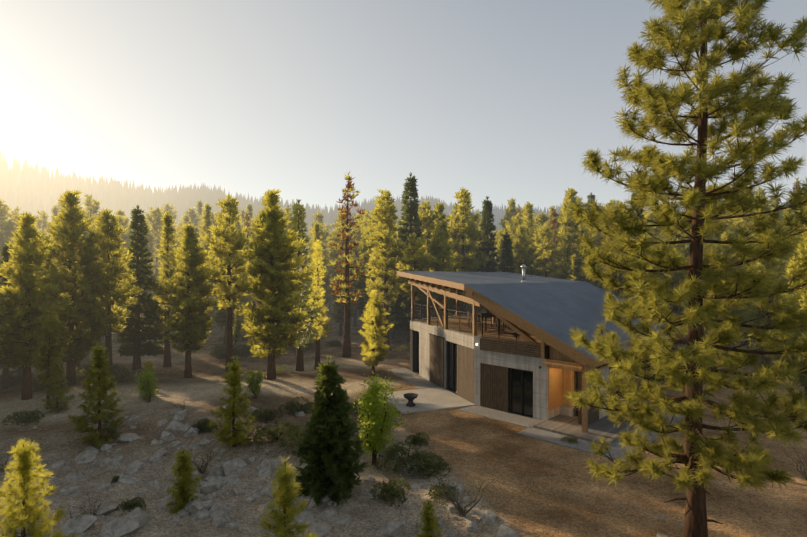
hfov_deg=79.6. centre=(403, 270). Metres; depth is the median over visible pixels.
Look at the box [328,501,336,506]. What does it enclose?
rock
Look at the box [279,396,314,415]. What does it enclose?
shrub
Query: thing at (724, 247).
tree
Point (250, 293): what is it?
tree
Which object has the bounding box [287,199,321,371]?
tree
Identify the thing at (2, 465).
scrub
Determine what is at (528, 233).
tree
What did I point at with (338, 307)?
tree
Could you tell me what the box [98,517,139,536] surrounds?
rock
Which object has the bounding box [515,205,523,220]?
tree
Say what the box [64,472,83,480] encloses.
rock
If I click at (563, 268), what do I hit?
tree
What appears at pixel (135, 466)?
rock
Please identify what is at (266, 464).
rock
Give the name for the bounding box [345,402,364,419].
shrub
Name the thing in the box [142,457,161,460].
rock
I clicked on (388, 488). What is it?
shrub
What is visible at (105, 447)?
rock
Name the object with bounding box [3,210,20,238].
tree
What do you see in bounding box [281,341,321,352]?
brush
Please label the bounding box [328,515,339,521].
rock
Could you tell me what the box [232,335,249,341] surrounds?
brush
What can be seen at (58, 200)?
tree
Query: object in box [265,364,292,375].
brush
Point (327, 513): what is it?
rock
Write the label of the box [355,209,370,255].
tree
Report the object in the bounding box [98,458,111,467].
rock
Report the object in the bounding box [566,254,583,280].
tree
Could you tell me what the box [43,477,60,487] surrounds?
rock
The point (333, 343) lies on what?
brush
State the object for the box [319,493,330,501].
rock
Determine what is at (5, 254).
tree
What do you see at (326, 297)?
tree
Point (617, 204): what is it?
tree
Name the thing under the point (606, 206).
tree
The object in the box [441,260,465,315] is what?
tree
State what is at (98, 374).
pine sapling
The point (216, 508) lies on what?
rock
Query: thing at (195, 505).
rock
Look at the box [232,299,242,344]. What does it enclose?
tree
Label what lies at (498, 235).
tree
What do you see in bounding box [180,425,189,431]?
rock
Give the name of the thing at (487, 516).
rock
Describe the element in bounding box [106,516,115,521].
rock
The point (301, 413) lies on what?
rock
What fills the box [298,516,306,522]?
rock
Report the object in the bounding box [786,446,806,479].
twiggy shrub
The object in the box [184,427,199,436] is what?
rock
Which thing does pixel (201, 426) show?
shrub
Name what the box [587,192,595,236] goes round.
tree
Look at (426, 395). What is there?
patio and gravel
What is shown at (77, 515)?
scrub
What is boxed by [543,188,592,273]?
tree
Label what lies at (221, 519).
rock
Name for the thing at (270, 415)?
shrub
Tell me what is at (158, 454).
rock
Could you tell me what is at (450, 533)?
rock
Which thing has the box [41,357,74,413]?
pine sapling
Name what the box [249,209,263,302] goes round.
tree
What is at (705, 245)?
tree
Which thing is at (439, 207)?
tree
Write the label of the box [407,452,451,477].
shrub
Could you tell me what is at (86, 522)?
rock
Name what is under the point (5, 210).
tree
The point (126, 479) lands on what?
rock
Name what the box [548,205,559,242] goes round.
tree
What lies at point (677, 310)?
tree
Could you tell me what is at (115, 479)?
scrub
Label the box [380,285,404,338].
tree
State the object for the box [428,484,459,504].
scrub
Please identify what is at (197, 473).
rock
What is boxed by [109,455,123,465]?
rock
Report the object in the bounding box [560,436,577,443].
shrub
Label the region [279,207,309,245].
tree
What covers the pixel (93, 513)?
scrub
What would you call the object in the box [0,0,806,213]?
sky
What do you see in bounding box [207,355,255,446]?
pine sapling
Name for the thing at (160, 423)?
rock
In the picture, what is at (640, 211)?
tree
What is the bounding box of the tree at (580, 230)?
[573,225,594,283]
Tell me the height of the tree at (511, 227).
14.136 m
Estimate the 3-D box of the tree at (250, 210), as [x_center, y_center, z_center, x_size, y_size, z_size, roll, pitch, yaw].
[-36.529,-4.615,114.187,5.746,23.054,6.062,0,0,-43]
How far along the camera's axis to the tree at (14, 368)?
30.95 m
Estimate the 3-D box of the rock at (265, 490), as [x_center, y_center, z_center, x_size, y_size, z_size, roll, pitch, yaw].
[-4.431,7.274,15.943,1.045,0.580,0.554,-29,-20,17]
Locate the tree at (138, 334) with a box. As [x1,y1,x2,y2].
[116,205,163,369]
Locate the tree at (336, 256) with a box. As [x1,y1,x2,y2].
[327,226,358,277]
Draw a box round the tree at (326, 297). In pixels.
[324,267,330,314]
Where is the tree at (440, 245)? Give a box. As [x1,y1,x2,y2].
[423,218,461,317]
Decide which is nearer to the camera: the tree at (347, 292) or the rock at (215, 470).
the rock at (215, 470)
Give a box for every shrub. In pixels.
[2,408,43,425]
[189,418,217,432]
[246,418,306,454]
[249,406,282,424]
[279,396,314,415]
[280,424,306,454]
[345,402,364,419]
[370,477,410,506]
[375,441,434,477]
[405,432,430,445]
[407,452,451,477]
[413,459,501,517]
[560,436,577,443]
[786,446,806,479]
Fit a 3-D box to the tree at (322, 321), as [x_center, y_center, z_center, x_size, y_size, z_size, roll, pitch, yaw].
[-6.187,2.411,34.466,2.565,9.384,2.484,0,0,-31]
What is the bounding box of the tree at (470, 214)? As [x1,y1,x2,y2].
[464,199,477,242]
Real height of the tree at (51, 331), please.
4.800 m
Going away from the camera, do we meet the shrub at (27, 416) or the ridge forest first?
the shrub at (27, 416)
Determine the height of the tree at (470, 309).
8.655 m
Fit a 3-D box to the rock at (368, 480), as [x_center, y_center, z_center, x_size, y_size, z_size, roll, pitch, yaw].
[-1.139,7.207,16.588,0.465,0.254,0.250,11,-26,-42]
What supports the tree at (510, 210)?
on the ground
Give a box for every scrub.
[0,447,10,471]
[69,506,92,520]
[71,492,109,515]
[102,411,135,437]
[110,476,119,482]
[116,496,145,511]
[168,398,186,410]
[191,440,223,473]
[254,406,271,421]
[388,444,407,453]
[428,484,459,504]
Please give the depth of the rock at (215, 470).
17.54 m
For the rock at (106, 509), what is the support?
on the ground
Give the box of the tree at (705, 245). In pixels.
[682,223,729,334]
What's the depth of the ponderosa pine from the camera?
11.04 m
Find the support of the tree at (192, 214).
on the ground
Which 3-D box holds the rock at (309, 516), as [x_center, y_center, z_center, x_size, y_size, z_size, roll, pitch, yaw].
[-2.899,7.285,14.203,1.100,0.435,0.802,25,-1,-4]
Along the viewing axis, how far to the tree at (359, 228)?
93.74 m
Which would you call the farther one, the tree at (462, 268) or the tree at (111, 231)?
the tree at (462, 268)
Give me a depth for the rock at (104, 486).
16.49 m
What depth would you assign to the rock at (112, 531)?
13.29 m
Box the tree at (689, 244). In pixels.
[686,228,690,254]
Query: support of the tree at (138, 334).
on the ground
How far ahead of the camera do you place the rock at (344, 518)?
13.98 m
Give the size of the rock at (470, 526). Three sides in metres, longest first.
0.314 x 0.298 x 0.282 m
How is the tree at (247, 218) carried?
on the ground
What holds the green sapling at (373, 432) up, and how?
on the ground
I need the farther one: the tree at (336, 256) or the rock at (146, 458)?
the tree at (336, 256)
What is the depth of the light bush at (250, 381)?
25.07 m
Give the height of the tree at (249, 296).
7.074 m
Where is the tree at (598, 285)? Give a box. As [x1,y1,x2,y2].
[591,261,603,289]
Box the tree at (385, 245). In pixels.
[365,189,416,344]
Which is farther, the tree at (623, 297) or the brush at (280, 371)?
the tree at (623, 297)
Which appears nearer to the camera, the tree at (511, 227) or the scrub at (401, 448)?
the scrub at (401, 448)
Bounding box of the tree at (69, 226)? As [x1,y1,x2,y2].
[40,189,125,385]
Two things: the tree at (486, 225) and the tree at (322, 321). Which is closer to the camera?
the tree at (322, 321)
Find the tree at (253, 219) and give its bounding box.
[248,216,256,246]
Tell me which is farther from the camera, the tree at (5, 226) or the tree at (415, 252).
the tree at (5, 226)
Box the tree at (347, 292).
[329,172,372,356]
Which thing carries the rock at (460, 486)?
on the ground
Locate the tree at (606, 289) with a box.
[598,206,622,293]
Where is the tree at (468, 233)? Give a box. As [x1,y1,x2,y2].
[445,188,490,314]
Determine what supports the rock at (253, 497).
on the ground
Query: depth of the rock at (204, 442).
19.82 m
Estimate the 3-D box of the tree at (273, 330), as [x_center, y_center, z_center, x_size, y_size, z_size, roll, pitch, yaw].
[-7.998,0.840,30.422,4.590,12.031,4.866,0,0,40]
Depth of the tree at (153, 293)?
45.55 m
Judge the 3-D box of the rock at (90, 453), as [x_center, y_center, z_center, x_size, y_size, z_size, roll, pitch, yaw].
[-12.474,7.304,19.054,0.817,0.438,1.288,-7,16,-22]
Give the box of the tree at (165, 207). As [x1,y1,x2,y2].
[162,203,177,232]
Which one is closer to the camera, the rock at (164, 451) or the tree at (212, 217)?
the rock at (164, 451)
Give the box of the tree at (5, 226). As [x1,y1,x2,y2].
[0,219,16,266]
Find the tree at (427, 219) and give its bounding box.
[412,199,439,268]
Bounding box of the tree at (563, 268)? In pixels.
[549,233,572,279]
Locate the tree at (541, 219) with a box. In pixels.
[533,212,552,238]
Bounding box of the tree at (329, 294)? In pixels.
[325,268,332,313]
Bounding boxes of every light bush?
[135,369,162,402]
[244,366,264,398]
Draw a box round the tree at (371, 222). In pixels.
[355,215,389,323]
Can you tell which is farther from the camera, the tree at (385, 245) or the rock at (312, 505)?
the tree at (385, 245)
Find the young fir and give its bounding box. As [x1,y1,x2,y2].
[293,353,368,505]
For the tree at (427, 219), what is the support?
on the ground
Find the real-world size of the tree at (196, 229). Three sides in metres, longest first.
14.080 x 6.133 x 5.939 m
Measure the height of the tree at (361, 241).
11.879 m
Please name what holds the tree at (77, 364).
on the ground
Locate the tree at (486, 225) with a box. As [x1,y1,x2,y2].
[474,196,500,311]
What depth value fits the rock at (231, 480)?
16.90 m
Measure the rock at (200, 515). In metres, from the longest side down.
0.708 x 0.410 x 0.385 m
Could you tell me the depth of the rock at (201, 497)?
15.73 m
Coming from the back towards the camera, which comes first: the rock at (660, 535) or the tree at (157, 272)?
the tree at (157, 272)
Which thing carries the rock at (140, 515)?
on the ground
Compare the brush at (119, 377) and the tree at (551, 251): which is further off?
the tree at (551, 251)
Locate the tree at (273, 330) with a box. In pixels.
[234,189,316,379]
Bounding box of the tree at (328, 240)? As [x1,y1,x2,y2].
[323,208,355,292]
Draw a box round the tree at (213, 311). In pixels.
[204,282,215,317]
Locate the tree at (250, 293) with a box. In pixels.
[244,259,255,319]
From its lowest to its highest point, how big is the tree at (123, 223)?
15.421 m
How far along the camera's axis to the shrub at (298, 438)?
19.27 m
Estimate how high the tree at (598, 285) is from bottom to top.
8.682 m
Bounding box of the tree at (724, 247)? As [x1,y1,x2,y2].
[703,230,753,353]
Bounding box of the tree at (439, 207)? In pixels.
[425,202,452,317]
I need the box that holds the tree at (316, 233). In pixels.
[308,221,329,306]
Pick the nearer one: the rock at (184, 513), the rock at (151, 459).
the rock at (184, 513)
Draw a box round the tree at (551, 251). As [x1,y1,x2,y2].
[526,224,562,276]
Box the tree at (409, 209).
[382,172,433,341]
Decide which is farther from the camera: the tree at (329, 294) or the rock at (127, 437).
the tree at (329, 294)
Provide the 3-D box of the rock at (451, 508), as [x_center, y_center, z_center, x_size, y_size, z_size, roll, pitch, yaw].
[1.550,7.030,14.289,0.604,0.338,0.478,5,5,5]
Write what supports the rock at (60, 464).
on the ground
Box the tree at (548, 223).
[536,221,560,250]
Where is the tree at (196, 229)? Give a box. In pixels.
[194,226,203,241]
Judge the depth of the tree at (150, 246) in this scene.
79.88 m
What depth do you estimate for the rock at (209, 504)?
15.17 m
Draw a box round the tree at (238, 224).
[230,221,244,254]
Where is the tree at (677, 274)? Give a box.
[647,227,690,315]
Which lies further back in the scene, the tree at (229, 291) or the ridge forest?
the ridge forest
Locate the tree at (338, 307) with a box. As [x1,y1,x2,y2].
[328,258,358,335]
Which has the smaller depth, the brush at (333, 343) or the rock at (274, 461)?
the rock at (274, 461)
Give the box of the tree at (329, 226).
[325,223,331,233]
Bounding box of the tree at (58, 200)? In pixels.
[50,195,65,227]
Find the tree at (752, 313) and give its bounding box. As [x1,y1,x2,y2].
[746,257,785,366]
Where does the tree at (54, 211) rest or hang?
on the ground
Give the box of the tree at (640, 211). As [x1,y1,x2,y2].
[613,192,645,296]
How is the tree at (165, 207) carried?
on the ground
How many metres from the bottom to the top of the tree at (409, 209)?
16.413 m
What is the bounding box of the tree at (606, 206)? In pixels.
[603,199,615,210]
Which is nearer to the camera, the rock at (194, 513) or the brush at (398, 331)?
the rock at (194, 513)
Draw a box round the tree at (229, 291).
[197,194,254,370]
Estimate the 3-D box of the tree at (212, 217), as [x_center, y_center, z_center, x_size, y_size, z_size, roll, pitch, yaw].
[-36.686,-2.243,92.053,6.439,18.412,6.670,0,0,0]
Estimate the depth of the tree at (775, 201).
72.18 m
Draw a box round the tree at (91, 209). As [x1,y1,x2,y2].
[79,194,109,235]
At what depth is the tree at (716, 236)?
50.81 m
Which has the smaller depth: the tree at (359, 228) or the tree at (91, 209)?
the tree at (91, 209)
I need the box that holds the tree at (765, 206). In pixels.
[734,202,788,365]
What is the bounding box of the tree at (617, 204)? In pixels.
[596,201,633,292]
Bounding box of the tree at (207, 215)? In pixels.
[196,203,221,305]
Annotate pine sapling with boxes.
[0,437,77,536]
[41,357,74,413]
[66,343,125,452]
[137,361,168,399]
[164,447,200,513]
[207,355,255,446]
[257,456,317,536]
[415,499,441,536]
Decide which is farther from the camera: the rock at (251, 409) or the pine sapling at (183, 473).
the rock at (251, 409)
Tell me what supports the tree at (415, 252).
on the ground
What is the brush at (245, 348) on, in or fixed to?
on the ground
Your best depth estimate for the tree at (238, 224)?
75.05 m
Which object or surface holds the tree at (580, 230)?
on the ground
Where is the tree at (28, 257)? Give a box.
[0,211,70,399]
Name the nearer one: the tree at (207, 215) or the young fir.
the young fir
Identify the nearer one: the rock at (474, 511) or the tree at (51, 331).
the rock at (474, 511)
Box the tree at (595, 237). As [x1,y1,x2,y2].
[588,212,606,290]
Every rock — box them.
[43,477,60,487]
[51,460,67,467]
[57,485,82,494]
[61,514,96,536]
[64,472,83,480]
[74,456,87,460]
[75,446,98,463]
[83,469,93,474]
[91,504,115,516]
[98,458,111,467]
[98,482,110,489]
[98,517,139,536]
[100,444,112,450]
[104,527,116,536]
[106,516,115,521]
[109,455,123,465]
[116,433,138,442]
[117,475,139,483]
[122,460,142,474]
[123,507,151,524]
[124,415,139,419]
[135,488,147,494]
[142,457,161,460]
[145,480,158,487]
[148,456,154,462]
[151,439,163,444]
[153,452,162,456]
[156,419,167,426]
[158,448,167,455]
[158,500,171,508]
[159,431,175,441]
[163,476,176,490]
[165,420,184,431]
[167,441,182,446]
[172,409,188,420]
[172,517,179,521]
[176,509,189,517]
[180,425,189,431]
[182,499,204,512]
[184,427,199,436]
[188,444,197,448]
[189,494,204,501]
[190,471,202,483]
[190,508,208,515]
[193,510,209,520]
[199,439,211,446]
[200,477,224,493]
[201,499,213,509]
[204,492,217,500]
[206,475,223,480]
[208,465,222,475]
[209,502,226,518]
[212,511,230,526]
[213,448,225,453]
[222,458,246,475]
[222,475,238,484]
[228,520,240,529]
[232,468,241,473]
[234,488,246,494]
[246,407,256,412]
[246,492,260,502]
[248,456,259,462]
[251,514,259,520]
[258,459,274,477]
[260,481,278,496]
[260,498,292,514]
[269,456,284,467]
[275,461,292,468]
[290,509,314,525]
[295,411,305,415]
[297,495,310,509]
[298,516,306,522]
[304,522,331,536]
[306,495,316,508]
[316,508,336,518]
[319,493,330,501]
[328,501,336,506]
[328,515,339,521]
[334,514,350,523]
[363,477,373,482]
[365,489,377,498]
[380,521,402,536]
[404,460,418,471]
[411,483,424,489]
[446,501,463,512]
[447,530,457,536]
[456,482,464,490]
[463,496,469,503]
[466,518,475,524]
[467,522,475,531]
[469,507,479,514]
[479,509,496,523]
[496,524,519,536]
[656,533,671,536]
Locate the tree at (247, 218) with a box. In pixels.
[241,209,252,267]
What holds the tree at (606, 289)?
on the ground
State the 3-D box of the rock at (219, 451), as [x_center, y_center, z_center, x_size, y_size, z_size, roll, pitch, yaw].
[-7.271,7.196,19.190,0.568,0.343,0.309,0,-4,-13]
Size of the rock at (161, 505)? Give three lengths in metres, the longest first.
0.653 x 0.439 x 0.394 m
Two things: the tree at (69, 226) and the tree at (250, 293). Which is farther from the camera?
the tree at (250, 293)
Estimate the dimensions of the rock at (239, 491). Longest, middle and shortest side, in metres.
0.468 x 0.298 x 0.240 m
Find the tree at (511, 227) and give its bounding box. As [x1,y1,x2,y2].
[497,212,540,261]
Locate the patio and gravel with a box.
[383,368,709,461]
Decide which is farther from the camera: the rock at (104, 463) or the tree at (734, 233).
the tree at (734, 233)
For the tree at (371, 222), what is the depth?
49.43 m
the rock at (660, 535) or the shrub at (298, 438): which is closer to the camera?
the rock at (660, 535)
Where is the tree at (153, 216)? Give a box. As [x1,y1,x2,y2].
[145,206,163,275]
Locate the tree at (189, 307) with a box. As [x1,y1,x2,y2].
[162,223,219,377]
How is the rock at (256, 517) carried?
on the ground
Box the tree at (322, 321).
[305,239,332,368]
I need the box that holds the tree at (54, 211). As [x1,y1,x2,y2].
[51,205,60,228]
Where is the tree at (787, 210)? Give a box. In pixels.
[773,206,796,281]
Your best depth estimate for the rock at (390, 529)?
13.62 m
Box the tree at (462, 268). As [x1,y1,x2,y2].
[459,256,469,314]
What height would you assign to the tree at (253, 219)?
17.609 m
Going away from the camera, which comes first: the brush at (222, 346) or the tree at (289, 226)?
the brush at (222, 346)
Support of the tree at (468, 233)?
on the ground
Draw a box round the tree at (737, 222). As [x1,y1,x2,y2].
[713,190,793,349]
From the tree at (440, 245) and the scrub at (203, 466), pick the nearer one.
the scrub at (203, 466)
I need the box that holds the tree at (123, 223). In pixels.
[117,214,147,253]
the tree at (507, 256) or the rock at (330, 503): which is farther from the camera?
the tree at (507, 256)
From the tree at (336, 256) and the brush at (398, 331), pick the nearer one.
the brush at (398, 331)
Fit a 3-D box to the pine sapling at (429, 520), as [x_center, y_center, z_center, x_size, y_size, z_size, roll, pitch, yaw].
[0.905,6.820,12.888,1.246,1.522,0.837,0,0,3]
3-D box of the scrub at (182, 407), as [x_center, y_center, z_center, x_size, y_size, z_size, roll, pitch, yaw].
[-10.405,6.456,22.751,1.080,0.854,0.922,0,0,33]
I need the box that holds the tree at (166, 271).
[140,210,185,366]
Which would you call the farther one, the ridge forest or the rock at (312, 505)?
the ridge forest
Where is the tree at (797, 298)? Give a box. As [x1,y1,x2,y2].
[764,226,806,399]
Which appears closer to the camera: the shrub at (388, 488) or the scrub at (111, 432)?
the shrub at (388, 488)
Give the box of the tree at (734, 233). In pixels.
[727,218,744,343]
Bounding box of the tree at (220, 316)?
[211,237,249,344]
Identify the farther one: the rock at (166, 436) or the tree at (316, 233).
the tree at (316, 233)
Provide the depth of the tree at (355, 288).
58.88 m
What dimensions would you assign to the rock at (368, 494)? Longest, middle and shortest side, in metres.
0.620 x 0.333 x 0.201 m
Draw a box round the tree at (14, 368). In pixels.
[0,214,24,369]
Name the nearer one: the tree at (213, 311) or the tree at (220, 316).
the tree at (220, 316)
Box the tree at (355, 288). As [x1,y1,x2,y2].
[343,241,359,326]
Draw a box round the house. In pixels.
[397,264,687,445]
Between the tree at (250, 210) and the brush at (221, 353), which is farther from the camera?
the tree at (250, 210)
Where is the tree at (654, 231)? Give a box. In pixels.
[624,210,662,276]
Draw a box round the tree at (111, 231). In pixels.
[75,208,143,374]
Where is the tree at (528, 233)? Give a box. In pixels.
[512,223,544,276]
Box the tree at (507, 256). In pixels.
[498,232,515,272]
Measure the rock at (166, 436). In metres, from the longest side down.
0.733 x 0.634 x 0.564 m
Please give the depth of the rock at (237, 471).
17.65 m
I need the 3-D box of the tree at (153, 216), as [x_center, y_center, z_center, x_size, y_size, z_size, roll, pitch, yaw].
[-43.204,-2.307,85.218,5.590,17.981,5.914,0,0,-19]
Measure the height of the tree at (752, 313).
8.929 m
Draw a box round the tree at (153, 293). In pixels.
[149,277,169,342]
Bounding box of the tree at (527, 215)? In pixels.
[522,201,539,251]
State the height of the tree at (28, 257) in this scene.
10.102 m
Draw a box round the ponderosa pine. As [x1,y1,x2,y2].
[563,0,806,536]
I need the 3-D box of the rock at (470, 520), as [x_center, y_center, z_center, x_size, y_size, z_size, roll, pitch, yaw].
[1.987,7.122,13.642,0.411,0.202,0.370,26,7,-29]
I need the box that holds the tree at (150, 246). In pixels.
[139,219,159,277]
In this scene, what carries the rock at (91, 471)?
on the ground
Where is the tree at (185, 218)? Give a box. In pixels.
[173,214,190,240]
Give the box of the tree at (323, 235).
[305,222,328,270]
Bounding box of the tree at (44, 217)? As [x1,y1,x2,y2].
[32,211,52,236]
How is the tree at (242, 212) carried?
on the ground
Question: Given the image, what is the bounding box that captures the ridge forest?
[0,149,789,237]
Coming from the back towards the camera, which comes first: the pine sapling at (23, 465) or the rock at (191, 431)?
the rock at (191, 431)
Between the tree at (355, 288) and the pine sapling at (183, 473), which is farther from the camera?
the tree at (355, 288)
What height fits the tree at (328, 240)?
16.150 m
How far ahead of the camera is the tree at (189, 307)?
30.75 m
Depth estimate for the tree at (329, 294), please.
74.41 m
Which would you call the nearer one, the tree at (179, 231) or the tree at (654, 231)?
the tree at (654, 231)
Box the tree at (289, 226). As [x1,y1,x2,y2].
[286,223,305,269]
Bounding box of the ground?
[0,301,806,536]
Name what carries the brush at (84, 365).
on the ground
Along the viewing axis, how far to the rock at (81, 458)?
18.63 m
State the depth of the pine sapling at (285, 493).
10.73 m
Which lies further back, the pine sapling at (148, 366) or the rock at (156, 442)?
the pine sapling at (148, 366)
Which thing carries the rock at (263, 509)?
on the ground
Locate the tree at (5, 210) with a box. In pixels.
[0,199,12,259]
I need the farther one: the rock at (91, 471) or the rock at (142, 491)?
the rock at (91, 471)
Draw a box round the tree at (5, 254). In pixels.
[0,240,23,388]
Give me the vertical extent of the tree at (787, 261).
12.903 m
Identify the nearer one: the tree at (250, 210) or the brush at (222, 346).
the brush at (222, 346)
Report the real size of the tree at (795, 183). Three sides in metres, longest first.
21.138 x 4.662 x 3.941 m
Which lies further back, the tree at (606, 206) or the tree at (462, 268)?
the tree at (606, 206)
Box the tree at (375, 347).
[357,289,393,374]
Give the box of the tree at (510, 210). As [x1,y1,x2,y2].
[499,198,516,232]
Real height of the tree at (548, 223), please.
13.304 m
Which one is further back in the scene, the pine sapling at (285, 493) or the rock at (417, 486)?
the rock at (417, 486)
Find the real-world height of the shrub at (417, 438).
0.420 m
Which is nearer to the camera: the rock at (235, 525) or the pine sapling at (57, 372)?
the rock at (235, 525)
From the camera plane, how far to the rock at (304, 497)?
14.75 m
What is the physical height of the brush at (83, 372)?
1.328 m
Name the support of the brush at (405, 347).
on the ground
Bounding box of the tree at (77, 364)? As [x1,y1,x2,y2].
[63,237,92,372]
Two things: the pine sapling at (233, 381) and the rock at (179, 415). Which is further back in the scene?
the rock at (179, 415)
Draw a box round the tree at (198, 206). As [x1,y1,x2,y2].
[195,199,203,226]
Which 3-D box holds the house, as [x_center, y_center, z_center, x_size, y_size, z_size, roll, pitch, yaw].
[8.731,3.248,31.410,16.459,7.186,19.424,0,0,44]
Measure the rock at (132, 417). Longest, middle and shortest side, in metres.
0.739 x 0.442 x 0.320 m
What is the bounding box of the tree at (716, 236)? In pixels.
[706,228,722,333]
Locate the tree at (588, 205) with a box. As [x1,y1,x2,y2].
[582,201,595,239]
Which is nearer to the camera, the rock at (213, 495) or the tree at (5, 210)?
the rock at (213, 495)
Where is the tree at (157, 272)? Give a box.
[151,266,160,297]
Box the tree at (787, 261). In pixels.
[777,193,806,294]
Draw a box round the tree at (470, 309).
[467,271,480,312]
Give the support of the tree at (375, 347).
on the ground
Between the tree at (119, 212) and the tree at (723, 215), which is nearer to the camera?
the tree at (723, 215)
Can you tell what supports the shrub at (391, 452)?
on the ground
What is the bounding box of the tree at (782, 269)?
[778,237,799,293]
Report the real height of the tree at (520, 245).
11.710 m
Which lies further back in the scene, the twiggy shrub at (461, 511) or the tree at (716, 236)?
the tree at (716, 236)
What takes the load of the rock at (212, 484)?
on the ground
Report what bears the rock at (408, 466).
on the ground
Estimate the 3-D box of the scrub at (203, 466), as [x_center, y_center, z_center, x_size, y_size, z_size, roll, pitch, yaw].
[-7.278,6.911,17.553,1.352,1.251,1.583,0,0,-24]
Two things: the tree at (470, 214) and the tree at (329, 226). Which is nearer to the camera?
the tree at (470, 214)
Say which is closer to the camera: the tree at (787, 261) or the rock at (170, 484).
the rock at (170, 484)
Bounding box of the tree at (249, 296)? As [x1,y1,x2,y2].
[239,281,254,334]
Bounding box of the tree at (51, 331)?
[31,315,70,408]
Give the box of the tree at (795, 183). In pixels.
[787,178,800,197]
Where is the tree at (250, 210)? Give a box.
[244,202,253,236]
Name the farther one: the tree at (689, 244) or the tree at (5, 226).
the tree at (5, 226)
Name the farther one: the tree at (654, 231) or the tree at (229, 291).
the tree at (654, 231)
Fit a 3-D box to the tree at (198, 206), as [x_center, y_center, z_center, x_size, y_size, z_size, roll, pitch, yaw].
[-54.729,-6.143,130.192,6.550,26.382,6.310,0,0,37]
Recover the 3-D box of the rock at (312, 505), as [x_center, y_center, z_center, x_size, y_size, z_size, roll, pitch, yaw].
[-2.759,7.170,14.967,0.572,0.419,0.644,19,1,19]
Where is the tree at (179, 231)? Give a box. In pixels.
[162,225,198,267]
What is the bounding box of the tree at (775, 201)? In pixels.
[770,197,781,227]
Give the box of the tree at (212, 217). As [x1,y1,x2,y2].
[211,211,218,227]
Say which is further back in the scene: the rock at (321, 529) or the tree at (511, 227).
the tree at (511, 227)
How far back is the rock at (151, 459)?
18.45 m
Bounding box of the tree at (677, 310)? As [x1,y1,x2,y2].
[659,231,687,339]
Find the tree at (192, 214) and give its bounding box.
[180,207,201,228]
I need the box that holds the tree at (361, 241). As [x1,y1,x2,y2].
[352,231,382,322]
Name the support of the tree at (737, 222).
on the ground
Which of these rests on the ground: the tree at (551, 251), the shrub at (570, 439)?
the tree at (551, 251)
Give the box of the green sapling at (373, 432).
[352,365,409,465]
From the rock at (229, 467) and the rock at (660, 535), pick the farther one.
the rock at (229, 467)
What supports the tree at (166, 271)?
on the ground
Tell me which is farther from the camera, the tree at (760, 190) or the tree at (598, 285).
the tree at (760, 190)
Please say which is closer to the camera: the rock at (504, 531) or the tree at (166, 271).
the rock at (504, 531)
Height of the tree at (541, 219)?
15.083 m
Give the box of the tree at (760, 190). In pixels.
[756,188,770,207]
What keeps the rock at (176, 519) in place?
on the ground
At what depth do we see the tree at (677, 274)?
38.73 m
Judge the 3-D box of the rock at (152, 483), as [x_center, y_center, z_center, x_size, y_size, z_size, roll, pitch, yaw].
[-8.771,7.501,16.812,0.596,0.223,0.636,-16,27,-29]
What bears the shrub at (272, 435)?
on the ground
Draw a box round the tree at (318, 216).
[306,211,328,255]
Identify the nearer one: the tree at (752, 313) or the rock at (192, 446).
the rock at (192, 446)
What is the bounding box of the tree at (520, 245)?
[508,224,547,275]
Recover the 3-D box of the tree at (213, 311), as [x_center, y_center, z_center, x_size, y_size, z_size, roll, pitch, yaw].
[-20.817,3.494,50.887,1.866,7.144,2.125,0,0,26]
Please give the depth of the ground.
17.40 m
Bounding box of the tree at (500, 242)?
[495,237,504,271]
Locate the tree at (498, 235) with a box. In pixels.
[489,230,508,254]
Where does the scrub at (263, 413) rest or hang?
on the ground
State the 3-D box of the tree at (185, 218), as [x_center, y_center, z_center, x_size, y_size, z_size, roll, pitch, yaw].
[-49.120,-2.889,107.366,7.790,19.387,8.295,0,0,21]
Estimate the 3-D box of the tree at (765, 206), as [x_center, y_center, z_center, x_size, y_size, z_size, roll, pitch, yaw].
[24.187,1.028,32.396,3.060,11.810,3.112,0,0,-36]
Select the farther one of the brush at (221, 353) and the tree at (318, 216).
the tree at (318, 216)
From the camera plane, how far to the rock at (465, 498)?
14.50 m
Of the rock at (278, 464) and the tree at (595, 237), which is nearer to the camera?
the rock at (278, 464)
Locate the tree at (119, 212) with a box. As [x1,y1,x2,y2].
[114,209,133,253]
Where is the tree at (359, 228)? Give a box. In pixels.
[351,211,364,233]
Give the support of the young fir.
on the ground
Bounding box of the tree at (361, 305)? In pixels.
[356,242,380,323]
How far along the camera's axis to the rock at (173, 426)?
21.24 m
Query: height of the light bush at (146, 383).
1.906 m
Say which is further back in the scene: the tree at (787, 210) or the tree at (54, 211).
the tree at (54, 211)
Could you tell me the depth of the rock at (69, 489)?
15.92 m
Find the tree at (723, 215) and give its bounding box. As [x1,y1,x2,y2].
[710,184,731,234]
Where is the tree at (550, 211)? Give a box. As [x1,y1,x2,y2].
[546,206,554,218]
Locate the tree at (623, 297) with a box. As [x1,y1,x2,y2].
[617,252,638,304]
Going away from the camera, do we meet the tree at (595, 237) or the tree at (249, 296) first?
the tree at (249, 296)
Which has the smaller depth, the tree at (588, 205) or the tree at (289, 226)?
the tree at (588, 205)
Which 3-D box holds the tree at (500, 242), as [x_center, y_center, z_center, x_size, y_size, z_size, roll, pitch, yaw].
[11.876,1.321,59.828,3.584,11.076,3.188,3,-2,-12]
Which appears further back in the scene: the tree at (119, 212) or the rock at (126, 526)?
the tree at (119, 212)
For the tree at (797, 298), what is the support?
on the ground
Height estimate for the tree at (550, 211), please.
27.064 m
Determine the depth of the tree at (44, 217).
81.04 m
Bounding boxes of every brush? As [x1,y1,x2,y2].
[75,362,128,382]
[80,361,90,367]
[95,371,133,383]
[209,343,243,357]
[211,347,241,359]
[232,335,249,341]
[236,342,267,358]
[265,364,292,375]
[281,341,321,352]
[324,340,341,346]
[389,328,407,335]
[394,342,409,351]
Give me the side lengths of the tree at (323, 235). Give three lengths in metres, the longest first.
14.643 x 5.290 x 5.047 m
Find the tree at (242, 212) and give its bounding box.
[238,209,244,226]
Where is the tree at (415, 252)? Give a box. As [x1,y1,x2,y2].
[387,233,435,319]
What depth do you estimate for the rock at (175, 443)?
19.81 m
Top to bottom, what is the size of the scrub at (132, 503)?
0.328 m

